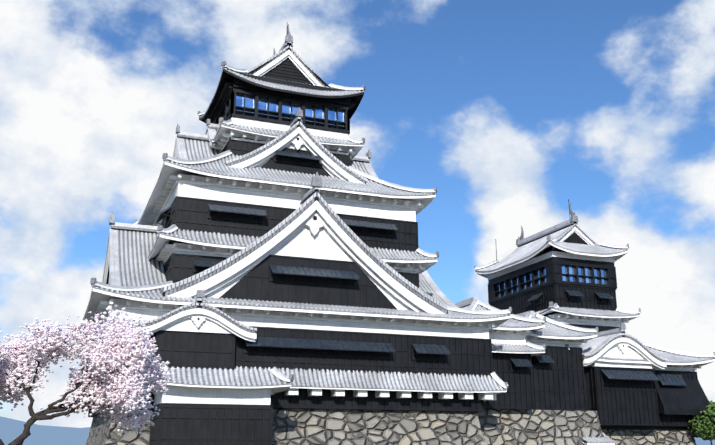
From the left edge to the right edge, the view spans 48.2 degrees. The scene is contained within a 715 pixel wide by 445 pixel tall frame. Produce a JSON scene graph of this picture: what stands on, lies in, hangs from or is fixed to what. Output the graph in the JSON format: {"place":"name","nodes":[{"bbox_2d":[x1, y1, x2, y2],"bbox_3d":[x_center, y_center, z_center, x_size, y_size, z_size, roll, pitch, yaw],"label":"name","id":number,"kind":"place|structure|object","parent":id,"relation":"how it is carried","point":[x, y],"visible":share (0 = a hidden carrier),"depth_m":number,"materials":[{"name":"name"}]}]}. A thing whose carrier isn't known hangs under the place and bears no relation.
{"place":"outdoors","nodes":[
{"label":"outdoors","id":0,"kind":"place"},
{"bbox_2d":[0,416,714,444],"bbox_3d":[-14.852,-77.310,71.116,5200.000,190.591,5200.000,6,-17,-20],"label":"distant hills","id":1,"kind":"structure","parent":0,"point":[11,430],"depth_m":2390.87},
{"bbox_2d":[0,0,714,427],"label":"sky","id":2,"kind":"structure","parent":0,"point":[514,110],"materials":[{"name":"blue"}]},
{"label":"ground","id":3,"kind":"structure","parent":0,"visible":0},
{"bbox_2d":[0,305,176,444],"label":"cherry tree","id":4,"kind":"object","parent":3,"relation":"on","point":[121,373],"visible":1,"depth_m":18.68,"materials":[{"name":"plant"}]},
{"bbox_2d":[85,408,696,444],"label":"stone bases","id":5,"kind":"object","parent":3,"relation":"on","point":[390,427],"visible":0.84,"depth_m":54.40,"materials":[{"name":"stone"}]},
{"bbox_2d":[73,24,511,444],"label":"keep","id":6,"kind":"structure","parent":5,"relation":"on","point":[265,254],"depth_m":54.63,"materials":[{"name":"wood"}]},
{"bbox_2d":[454,297,614,444],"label":"connecting wing","id":7,"kind":"structure","parent":5,"relation":"on","point":[537,364],"depth_m":61.94,"materials":[{"name":"black wood"}]},
{"bbox_2d":[474,199,714,429],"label":"keep","id":8,"kind":"structure","parent":5,"relation":"on","point":[564,272],"depth_m":70.27,"materials":[{"name":"wood"}]},
{"bbox_2d":[688,404,714,440],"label":"green tree","id":9,"kind":"object","parent":3,"relation":"on","point":[706,432],"visible":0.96,"depth_m":66.79,"materials":[{"name":"plant"}]},
{"bbox_2d":[693,400,714,444],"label":"green tree","id":10,"kind":"object","parent":3,"relation":"on","point":[711,403],"visible":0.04,"depth_m":71.61,"materials":[{"name":"plant"}]}
]}

